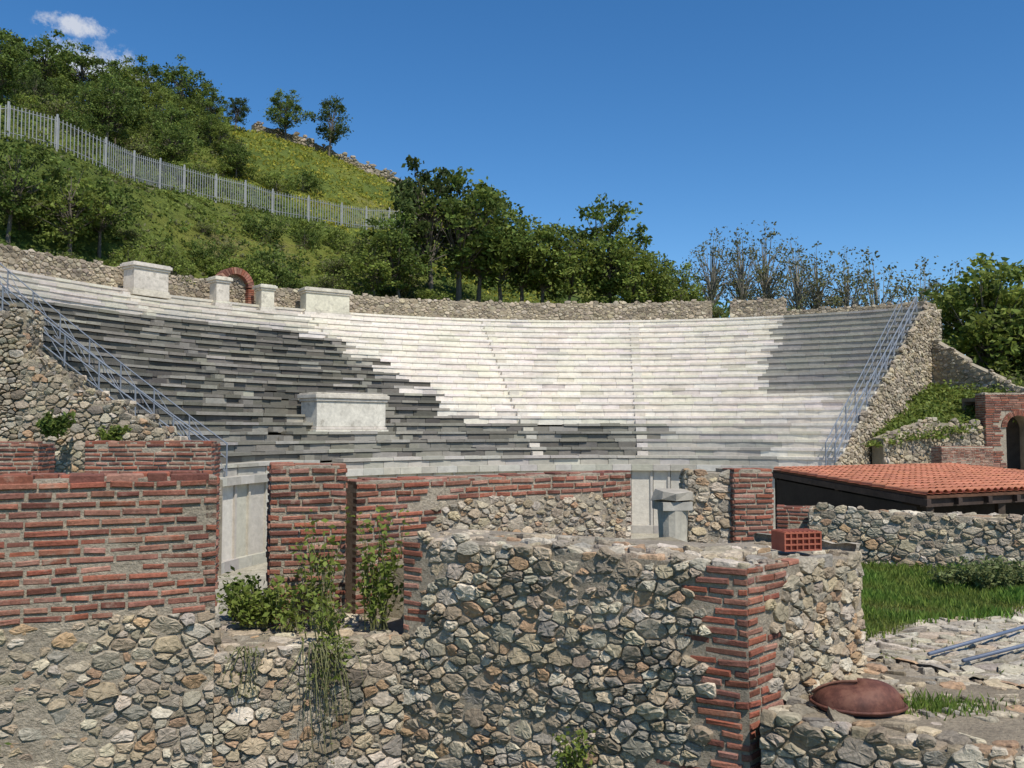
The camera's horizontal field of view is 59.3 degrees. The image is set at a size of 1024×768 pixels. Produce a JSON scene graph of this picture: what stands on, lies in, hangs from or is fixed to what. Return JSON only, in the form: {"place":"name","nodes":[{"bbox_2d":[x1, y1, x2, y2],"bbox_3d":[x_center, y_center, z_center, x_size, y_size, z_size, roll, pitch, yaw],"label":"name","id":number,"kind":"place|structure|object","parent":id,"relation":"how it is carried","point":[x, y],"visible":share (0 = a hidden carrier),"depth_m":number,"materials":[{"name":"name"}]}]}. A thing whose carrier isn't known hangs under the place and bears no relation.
{"place":"outdoors","nodes":[
{"label":"outdoors","id":0,"kind":"place"},
{"bbox_2d":[266,462,347,626],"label":"brick pier","id":1,"kind":"structure","parent":0,"point":[294,490],"depth_m":8.28,"materials":[{"name":"brick"}]},
{"bbox_2d":[212,612,404,767],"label":"rubble threshold wall","id":2,"kind":"structure","parent":0,"point":[270,736],"depth_m":7.39,"materials":[{"name":"stone"}]},
{"bbox_2d":[216,565,267,621],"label":"leafy shrub","id":3,"kind":"object","parent":2,"relation":"on","point":[250,582],"visible":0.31,"depth_m":8.36,"materials":[{"name":"green plant"}]},
{"bbox_2d":[218,644,265,718],"bbox_3d":[-2.139,2.391,7.113,0.358,0.621,0.256,0,-3,0],"label":"trailing weed","id":4,"kind":"object","parent":2,"relation":"on","point":[247,657],"visible":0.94,"depth_m":7.11,"materials":[{"name":"green plant"}]},
{"bbox_2d":[217,578,291,630],"bbox_3d":[-2.297,1.974,8.012,0.799,0.496,0.366,0,-3,-8],"label":"leafy shrub","id":5,"kind":"object","parent":2,"relation":"on","point":[255,610],"visible":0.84,"depth_m":7.98,"materials":[{"name":"green plant"}]},
{"bbox_2d":[262,573,312,631],"bbox_3d":[-1.971,1.906,7.870,0.436,0.504,0.405,0,-3,0],"label":"leafy weed","id":6,"kind":"object","parent":2,"relation":"on","point":[285,615],"visible":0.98,"depth_m":7.84,"materials":[{"name":"green plant"}]},
{"bbox_2d":[275,639,368,763],"bbox_3d":[-1.516,2.533,7.239,0.659,1.060,0.372,2,-4,-38],"label":"trailing weed","id":7,"kind":"object","parent":2,"relation":"on","point":[326,692],"visible":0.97,"depth_m":7.26,"materials":[{"name":"green plant"}]},
{"bbox_2d":[290,506,354,629],"bbox_3d":[-1.699,1.639,8.032,0.554,1.052,0.490,0,-3,0],"label":"leafy weed","id":8,"kind":"object","parent":2,"relation":"on","point":[319,570],"visible":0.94,"depth_m":7.94,"materials":[{"name":"green plant"}]},
{"bbox_2d":[292,593,357,641],"bbox_3d":[-1.536,1.944,7.444,0.521,0.419,0.488,1,-3,-24],"label":"leafy weed","id":9,"kind":"object","parent":2,"relation":"on","point":[330,625],"visible":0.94,"depth_m":7.47,"materials":[{"name":"green plant"}]},
{"bbox_2d":[306,632,353,683],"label":"trailing weed","id":10,"kind":"object","parent":2,"relation":"on","point":[341,649],"visible":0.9,"depth_m":7.29,"materials":[{"name":"green plant"}]},
{"bbox_2d":[352,506,412,629],"bbox_3d":[-1.129,1.623,7.890,0.570,1.082,0.420,0,-3,0],"label":"leafy weed","id":11,"kind":"object","parent":2,"relation":"on","point":[382,586],"visible":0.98,"depth_m":7.90,"materials":[{"name":"green plant"}]},
{"bbox_2d":[0,93,670,532],"bbox_3d":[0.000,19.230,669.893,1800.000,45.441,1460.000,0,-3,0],"label":"hillside terrain","id":12,"kind":"structure","parent":0,"point":[188,235],"depth_m":65.38,"materials":[{"name":"green plant"}]},
{"bbox_2d":[0,27,41,94],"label":"broadleaf tree","id":13,"kind":"object","parent":12,"relation":"on","point":[9,54],"visible":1,"depth_m":61.06,"materials":[{"name":"green plant"}]},
{"bbox_2d":[0,441,55,474],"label":"brick wall","id":14,"kind":"structure","parent":12,"relation":"on","point":[28,457],"depth_m":13.94,"materials":[{"name":"brick"}]},
{"bbox_2d":[0,135,67,242],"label":"broadleaf tree","id":15,"kind":"object","parent":12,"relation":"on","point":[10,203],"visible":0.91,"depth_m":47.46,"materials":[{"name":"green plant"}]},
{"bbox_2d":[15,70,57,112],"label":"oak tree","id":16,"kind":"object","parent":12,"relation":"on","point":[43,88],"visible":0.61,"depth_m":65.97,"materials":[{"name":"green plant"}]},
{"bbox_2d":[4,29,82,89],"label":"broadleaf tree","id":17,"kind":"object","parent":12,"relation":"on","point":[64,54],"visible":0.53,"depth_m":84.56,"materials":[{"name":"green plant"}]},
{"bbox_2d":[16,161,119,254],"bbox_3d":[-24.643,-9.179,49.378,5.556,6.201,5.423,-2,-4,35],"label":"broadleaf tree","id":18,"kind":"object","parent":12,"relation":"on","point":[73,225],"visible":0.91,"depth_m":49.10,"materials":[{"name":"green plant"}]},
{"bbox_2d":[53,98,118,145],"bbox_3d":[-30.119,-17.929,62.621,4.191,2.923,4.211,-2,-3,28],"label":"shrub","id":19,"kind":"object","parent":12,"relation":"on","point":[82,123],"visible":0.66,"depth_m":62.32,"materials":[{"name":"green plant"}]},
{"bbox_2d":[55,40,123,99],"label":"broadleaf tree","id":20,"kind":"object","parent":12,"relation":"on","point":[92,62],"visible":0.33,"depth_m":89.36,"materials":[{"name":"green plant"}]},
{"bbox_2d":[74,92,122,142],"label":"broadleaf tree","id":21,"kind":"object","parent":12,"relation":"on","point":[106,97],"visible":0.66,"depth_m":66.04,"materials":[{"name":"green plant"}]},
{"bbox_2d":[69,70,141,142],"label":"broadleaf tree","id":22,"kind":"object","parent":12,"relation":"on","point":[120,101],"visible":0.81,"depth_m":66.43,"materials":[{"name":"green plant"}]},
{"bbox_2d":[0,470,221,767],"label":"brick and rubble wall","id":23,"kind":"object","parent":12,"relation":"on","point":[110,633],"visible":0.96,"depth_m":6.81,"materials":[{"name":"brick"}]},
{"bbox_2d":[68,165,154,257],"bbox_3d":[-23.811,-9.561,51.962,4.393,5.556,5.069,-2,-3,31],"label":"broadleaf tree","id":24,"kind":"object","parent":12,"relation":"on","point":[134,207],"visible":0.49,"depth_m":51.48,"materials":[{"name":"green plant"}]},
{"bbox_2d":[101,239,173,267],"bbox_3d":[-21.487,-5.998,50.613,3.682,4.063,3.772,-2,-4,40],"label":"broadleaf tree","id":25,"kind":"object","parent":12,"relation":"on","point":[148,254],"visible":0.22,"depth_m":50.00,"materials":[{"name":"green plant"}]},
{"bbox_2d":[112,54,168,109],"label":"broadleaf tree","id":26,"kind":"object","parent":12,"relation":"on","point":[152,69],"visible":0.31,"depth_m":93.96,"materials":[{"name":"green plant"}]},
{"bbox_2d":[84,440,220,583],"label":"brick wall","id":27,"kind":"structure","parent":12,"relation":"on","point":[110,456],"depth_m":14.06,"materials":[{"name":"brick"}]},
{"bbox_2d":[141,102,198,139],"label":"broadleaf tree","id":28,"kind":"object","parent":12,"relation":"on","point":[178,115],"visible":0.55,"depth_m":76.02,"materials":[{"name":"green plant"}]},
{"bbox_2d":[148,243,194,284],"bbox_3d":[-19.376,-5.809,51.742,3.074,4.580,3.046,-3,-4,42],"label":"broadleaf tree","id":29,"kind":"object","parent":12,"relation":"on","point":[171,261],"visible":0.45,"depth_m":51.51,"materials":[{"name":"green plant"}]},
{"bbox_2d":[139,120,206,169],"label":"broadleaf tree","id":30,"kind":"object","parent":12,"relation":"on","point":[178,136],"visible":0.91,"depth_m":70.57,"materials":[{"name":"green plant"}]},
{"bbox_2d":[156,54,221,100],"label":"broadleaf tree","id":31,"kind":"object","parent":12,"relation":"on","point":[184,80],"visible":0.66,"depth_m":95.95,"materials":[{"name":"green plant"}]},
{"bbox_2d":[187,85,229,118],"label":"broadleaf tree","id":32,"kind":"object","parent":12,"relation":"on","point":[207,103],"visible":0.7,"depth_m":94.44,"materials":[{"name":"green plant"}]},
{"bbox_2d":[0,101,439,230],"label":"hillside metal fence","id":33,"kind":"object","parent":12,"relation":"on","point":[58,122],"visible":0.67,"depth_m":64.84,"materials":[{"name":"metal"}]},
{"bbox_2d":[213,139,252,178],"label":"broadleaf tree","id":34,"kind":"object","parent":12,"relation":"on","point":[239,165],"visible":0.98,"depth_m":79.69,"materials":[{"name":"green plant"}]},
{"bbox_2d":[234,204,294,244],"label":"shrub","id":35,"kind":"object","parent":12,"relation":"on","point":[258,230],"visible":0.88,"depth_m":66.96,"materials":[{"name":"green plant"}]},
{"bbox_2d":[237,244,304,277],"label":"shrub","id":36,"kind":"object","parent":12,"relation":"on","point":[264,256],"visible":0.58,"depth_m":60.54,"materials":[{"name":"green plant"}]},
{"bbox_2d":[258,88,313,139],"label":"broadleaf tree","id":37,"kind":"object","parent":12,"relation":"on","point":[277,112],"visible":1,"depth_m":105.48,"materials":[{"name":"green plant"}]},
{"bbox_2d":[310,93,353,155],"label":"oak tree","id":38,"kind":"object","parent":12,"relation":"on","point":[331,132],"visible":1,"depth_m":107.81,"materials":[{"name":"green plant"}]},
{"bbox_2d":[251,121,424,196],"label":"dry stone wall","id":39,"kind":"structure","parent":12,"relation":"on","point":[368,167],"depth_m":110.47,"materials":[{"name":"stone"}]},
{"bbox_2d":[338,236,419,295],"bbox_3d":[-9.781,-7.431,63.280,5.257,5.773,5.386,-2,-3,30],"label":"broadleaf tree","id":40,"kind":"object","parent":12,"relation":"on","point":[381,283],"visible":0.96,"depth_m":62.56,"materials":[{"name":"green plant"}]},
{"bbox_2d":[346,211,435,297],"bbox_3d":[-8.432,-8.607,64.734,6.425,7.654,6.945,-2,-3,31],"label":"broadleaf tree","id":41,"kind":"object","parent":12,"relation":"on","point":[404,258],"visible":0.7,"depth_m":64.07,"materials":[{"name":"green plant"}]},
{"bbox_2d":[386,155,478,297],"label":"oak tree","id":42,"kind":"object","parent":12,"relation":"on","point":[405,190],"visible":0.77,"depth_m":66.67,"materials":[{"name":"green plant"}]},
{"bbox_2d":[380,166,521,300],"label":"broadleaf tree","id":43,"kind":"object","parent":12,"relation":"on","point":[451,203],"visible":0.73,"depth_m":66.26,"materials":[{"name":"green plant"}]},
{"bbox_2d":[436,179,537,301],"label":"broadleaf tree","id":44,"kind":"object","parent":12,"relation":"on","point":[497,267],"visible":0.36,"depth_m":67.70,"materials":[{"name":"green plant"}]},
{"bbox_2d":[345,470,631,614],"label":"brick capped rubble wall","id":45,"kind":"structure","parent":12,"relation":"on","point":[595,503],"depth_m":9.52,"materials":[{"name":"brick"}]},
{"bbox_2d":[440,200,539,300],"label":"broadleaf tree","id":46,"kind":"object","parent":12,"relation":"on","point":[510,262],"visible":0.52,"depth_m":67.69,"materials":[{"name":"green plant"}]},
{"bbox_2d":[474,215,566,301],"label":"broadleaf tree","id":47,"kind":"object","parent":12,"relation":"on","point":[521,287],"visible":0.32,"depth_m":69.45,"materials":[{"name":"green plant"}]},
{"bbox_2d":[377,537,697,618],"bbox_3d":[0.558,3.681,9.074,3.716,3.976,3.300,0,-3,0],"label":"earth fill","id":48,"kind":"object","parent":12,"relation":"on","point":[395,613],"depth_m":8.55,"materials":[{"name":"soil"}]},
{"bbox_2d":[509,214,574,303],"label":"broadleaf tree","id":49,"kind":"object","parent":12,"relation":"on","point":[543,250],"visible":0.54,"depth_m":69.68,"materials":[{"name":"green plant"}]},
{"bbox_2d":[542,224,614,303],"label":"broadleaf tree","id":50,"kind":"object","parent":12,"relation":"on","point":[572,287],"visible":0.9,"depth_m":67.92,"materials":[{"name":"green plant"}]},
{"bbox_2d":[540,193,658,303],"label":"broadleaf tree","id":51,"kind":"object","parent":12,"relation":"on","point":[598,215],"visible":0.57,"depth_m":69.00,"materials":[{"name":"green plant"}]},
{"bbox_2d":[559,218,652,302],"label":"broadleaf tree","id":52,"kind":"object","parent":12,"relation":"on","point":[610,292],"visible":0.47,"depth_m":68.49,"materials":[{"name":"green plant"}]},
{"bbox_2d":[600,235,675,303],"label":"broadleaf tree","id":53,"kind":"object","parent":12,"relation":"on","point":[637,281],"visible":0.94,"depth_m":67.41,"materials":[{"name":"green plant"}]},
{"bbox_2d":[628,255,693,302],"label":"broadleaf tree","id":54,"kind":"object","parent":12,"relation":"on","point":[659,299],"visible":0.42,"depth_m":69.64,"materials":[{"name":"green plant"}]},
{"bbox_2d":[663,260,710,301],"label":"broadleaf tree","id":55,"kind":"object","parent":12,"relation":"on","point":[693,294],"visible":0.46,"depth_m":72.48,"materials":[{"name":"green plant"}]},
{"bbox_2d":[682,226,747,308],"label":"sparse tree","id":56,"kind":"object","parent":12,"relation":"on","point":[711,288],"visible":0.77,"depth_m":74.28,"materials":[{"name":"grey plant"}]},
{"bbox_2d":[716,223,772,309],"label":"sparse tree","id":57,"kind":"object","parent":12,"relation":"on","point":[741,290],"visible":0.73,"depth_m":74.10,"materials":[{"name":"grey plant"}]},
{"bbox_2d":[723,220,801,307],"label":"sparse tree","id":58,"kind":"object","parent":12,"relation":"on","point":[766,283],"visible":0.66,"depth_m":75.52,"materials":[{"name":"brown plant"}]},
{"bbox_2d":[762,234,829,310],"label":"sparse tree","id":59,"kind":"object","parent":12,"relation":"on","point":[798,293],"visible":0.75,"depth_m":73.10,"materials":[{"name":"grey plant"}]},
{"bbox_2d":[784,241,850,309],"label":"sparse tree","id":60,"kind":"object","parent":12,"relation":"on","point":[817,303],"visible":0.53,"depth_m":73.34,"materials":[{"name":"brown plant"}]},
{"bbox_2d":[808,246,881,308],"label":"sparse tree","id":61,"kind":"object","parent":12,"relation":"on","point":[845,300],"visible":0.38,"depth_m":74.26,"materials":[{"name":"brown plant"}]},
{"bbox_2d":[827,246,924,307],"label":"sparse tree","id":62,"kind":"object","parent":12,"relation":"on","point":[876,291],"visible":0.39,"depth_m":73.21,"materials":[{"name":"brown plant"}]},
{"bbox_2d":[873,256,957,337],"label":"sparse tree","id":63,"kind":"object","parent":12,"relation":"on","point":[929,283],"visible":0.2,"depth_m":73.33,"materials":[{"name":"brown plant"}]},
{"bbox_2d":[835,301,1023,464],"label":"theatre end wall","id":64,"kind":"structure","parent":12,"relation":"on","point":[926,355],"depth_m":48.41,"materials":[{"name":"stone"}]},
{"bbox_2d":[913,388,993,423],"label":"grass bank","id":65,"kind":"structure","parent":12,"relation":"on","point":[956,414],"depth_m":50.17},
{"bbox_2d":[862,380,1023,447],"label":"bank weeds","id":66,"kind":"object","parent":65,"relation":"on","point":[920,403],"visible":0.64,"depth_m":48.21,"materials":[{"name":"green plant"}]},
{"bbox_2d":[918,252,1023,366],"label":"broadleaf tree","id":67,"kind":"object","parent":12,"relation":"on","point":[997,263],"visible":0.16,"depth_m":63.74,"materials":[{"name":"green plant"}]},
{"bbox_2d":[930,253,1023,379],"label":"broadleaf tree","id":68,"kind":"object","parent":12,"relation":"on","point":[985,278],"visible":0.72,"depth_m":60.91,"materials":[{"name":"green plant"}]},
{"bbox_2d":[931,265,1023,379],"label":"broadleaf tree","id":69,"kind":"object","parent":12,"relation":"on","point":[1020,276],"visible":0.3,"depth_m":61.53,"materials":[{"name":"green plant"}]},
{"bbox_2d":[215,533,658,615],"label":"orchestra floor","id":70,"kind":"structure","parent":0,"point":[260,570],"depth_m":32.45,"materials":[{"name":"stone"}]},
{"bbox_2d":[0,303,187,473],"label":"stepped rubble ruin","id":71,"kind":"object","parent":70,"relation":"on","point":[34,387],"visible":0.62,"depth_m":22.15,"materials":[{"name":"stone"}]},
{"bbox_2d":[34,409,75,438],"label":"leafy shrub","id":72,"kind":"object","parent":71,"relation":"on","point":[48,425],"visible":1,"depth_m":21.32,"materials":[{"name":"green plant"}]},
{"bbox_2d":[0,267,922,573],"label":"theatre seating","id":73,"kind":"object","parent":70,"relation":"on","point":[648,405],"visible":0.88,"depth_m":47.75,"materials":[{"name":"stone"}]},
{"bbox_2d":[0,283,209,440],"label":"stair railing","id":74,"kind":"object","parent":73,"relation":"on","point":[65,362],"visible":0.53,"depth_m":33.96,"materials":[{"name":"metal"}]},
{"bbox_2d":[0,263,227,475],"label":"stair railing","id":75,"kind":"object","parent":73,"relation":"on","point":[90,341],"visible":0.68,"depth_m":35.56,"materials":[{"name":"metal"}]},
{"bbox_2d":[120,261,172,299],"bbox_3d":[-19.372,-5.446,47.661,1.280,1.750,2.280,-2,-4,35],"label":"marble altar pedestal","id":76,"kind":"object","parent":73,"relation":"on","point":[145,279],"visible":0.95,"depth_m":47.12,"materials":[{"name":"stone"}]},
{"bbox_2d":[206,276,232,306],"bbox_3d":[-16.581,-5.173,51.026,1.080,1.750,1.080,-3,-4,44],"label":"marble pillar base","id":77,"kind":"object","parent":73,"relation":"on","point":[219,289],"visible":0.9,"depth_m":50.71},
{"bbox_2d":[215,267,253,303],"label":"brick niche arch","id":78,"kind":"structure","parent":73,"relation":"on","point":[237,275],"depth_m":53.13,"materials":[{"name":"brick"}]},
{"bbox_2d":[253,284,277,311],"bbox_3d":[-14.537,-4.974,52.958,1.080,1.650,1.080,3,-4,-41],"label":"marble pillar base","id":79,"kind":"object","parent":73,"relation":"on","point":[264,297],"visible":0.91,"depth_m":52.62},
{"bbox_2d":[298,287,351,317],"bbox_3d":[-11.526,-4.945,55.483,3.080,1.750,1.280,2,-4,-33],"label":"marble altar pedestal","id":80,"kind":"object","parent":73,"relation":"on","point":[323,301],"visible":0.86,"depth_m":54.96,"materials":[{"name":"stone"}]},
{"bbox_2d":[297,392,389,434],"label":"marble tribunal block","id":81,"kind":"structure","parent":73,"relation":"on","point":[335,412],"depth_m":42.72,"materials":[{"name":"stone"}]},
{"bbox_2d":[0,244,712,320],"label":"rim wall","id":82,"kind":"structure","parent":73,"relation":"on","point":[41,263],"depth_m":59.35,"materials":[{"name":"stone"}]},
{"bbox_2d":[730,296,786,317],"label":"rim wall","id":83,"kind":"structure","parent":73,"relation":"on","point":[758,307],"depth_m":59.42,"materials":[{"name":"stone"}]},
{"bbox_2d":[784,300,931,314],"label":"rim wall","id":84,"kind":"structure","parent":73,"relation":"on","point":[889,305],"depth_m":56.77,"materials":[{"name":"stone"}]},
{"bbox_2d":[825,297,901,465],"bbox_3d":[19.006,-0.660,48.024,0.069,9.631,13.765,-2,-4,38],"label":"stair railing","id":85,"kind":"object","parent":73,"relation":"on","point":[854,389],"visible":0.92,"depth_m":47.28,"materials":[{"name":"metal"}]},
{"bbox_2d":[834,296,916,464],"bbox_3d":[19.501,-0.683,47.626,0.089,9.637,13.784,-2,-4,40],"label":"stair railing","id":86,"kind":"object","parent":73,"relation":"on","point":[885,359],"visible":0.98,"depth_m":46.80,"materials":[{"name":"metal"}]},
{"bbox_2d":[651,488,693,541],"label":"broken marble column","id":87,"kind":"structure","parent":70,"relation":"on","point":[673,506],"depth_m":11.76,"materials":[{"name":"stone"}]},
{"bbox_2d":[0,0,1023,323],"label":"sky","id":88,"kind":"structure","parent":0,"point":[894,128],"materials":[{"name":"blue"}]},
{"bbox_2d":[400,529,867,767],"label":"rubble wall","id":89,"kind":"structure","parent":0,"point":[519,649],"depth_m":6.83,"materials":[{"name":"stone"}]},
{"bbox_2d":[551,726,595,767],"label":"wall weed","id":90,"kind":"object","parent":89,"relation":"attached to","point":[568,750],"depth_m":6.56,"materials":[{"name":"green plant"}]},
{"bbox_2d":[771,528,821,551],"bbox_3d":[2.275,1.247,7.203,0.330,0.156,0.200,1,-3,-14],"label":"hollow clay block","id":91,"kind":"object","parent":89,"relation":"on","point":[794,540],"depth_m":7.13,"materials":[{"name":"tile"}]},
{"bbox_2d":[863,606,1023,675],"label":"terrace ground","id":92,"kind":"structure","parent":0,"point":[1016,652],"depth_m":9.25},
{"bbox_2d":[679,468,773,543],"bbox_3d":[2.897,2.388,12.234,1.218,2.490,0.741,0,-3,0],"label":"ruined rubble and brick pier","id":93,"kind":"object","parent":92,"relation":"on","point":[732,505],"visible":0.3,"depth_m":12.01,"materials":[{"name":"stone"}]},
{"bbox_2d":[759,669,1023,767],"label":"rubble foundation","id":94,"kind":"object","parent":92,"relation":"on","point":[802,731],"visible":0.7,"depth_m":5.84,"materials":[{"name":"stone"}]},
{"bbox_2d":[809,678,908,716],"bbox_3d":[2.413,2.148,6.259,0.645,0.209,0.472,0,-3,0],"label":"rusty metal hood","id":95,"kind":"object","parent":94,"relation":"on","point":[865,697],"visible":0.99,"depth_m":6.14,"materials":[{"name":"metal"}]},
{"bbox_2d":[772,463,1023,527],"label":"tiled shelter","id":96,"kind":"object","parent":92,"relation":"on","point":[950,488],"visible":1,"depth_m":19.98,"materials":[{"name":"tile"}]},
{"bbox_2d":[776,502,1023,568],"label":"rubble boundary wall","id":97,"kind":"structure","parent":92,"relation":"on","point":[910,537],"depth_m":14.36,"materials":[{"name":"stone"}]},
{"bbox_2d":[861,560,1023,720],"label":"grass","id":98,"kind":"structure","parent":92,"relation":"on","point":[893,597],"depth_m":11.23,"materials":[{"name":"green plant"}]},
{"bbox_2d":[864,655,1023,689],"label":"rubble kerb wall","id":99,"kind":"structure","parent":92,"relation":"on","point":[897,666],"depth_m":7.39,"materials":[{"name":"stone"}]},
{"bbox_2d":[927,563,974,587],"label":"leafy shrub","id":100,"kind":"object","parent":92,"relation":"on","point":[941,577],"visible":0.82,"depth_m":12.42,"materials":[{"name":"green plant"}]},
{"bbox_2d":[931,446,992,466],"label":"brick wall","id":101,"kind":"structure","parent":92,"relation":"on","point":[977,455],"depth_m":42.11,"materials":[{"name":"brick"}]},
{"bbox_2d":[958,553,1023,589],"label":"leafy shrub","id":102,"kind":"object","parent":92,"relation":"on","point":[989,576],"visible":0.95,"depth_m":12.22,"materials":[{"name":"green plant"}]},
{"bbox_2d":[962,392,1023,469],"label":"brick arch ruin","id":103,"kind":"object","parent":92,"relation":"on","point":[1004,436],"visible":0.64,"depth_m":46.02,"materials":[{"name":"brick"}]},
{"bbox_2d":[864,610,1023,684],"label":"cobbled paving","id":104,"kind":"structure","parent":0,"point":[1010,673],"depth_m":9.11,"materials":[{"name":"stone"}]},
{"bbox_2d":[927,625,1023,662],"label":"steel pipes","id":105,"kind":"object","parent":104,"relation":"on","point":[971,658],"visible":1,"depth_m":8.75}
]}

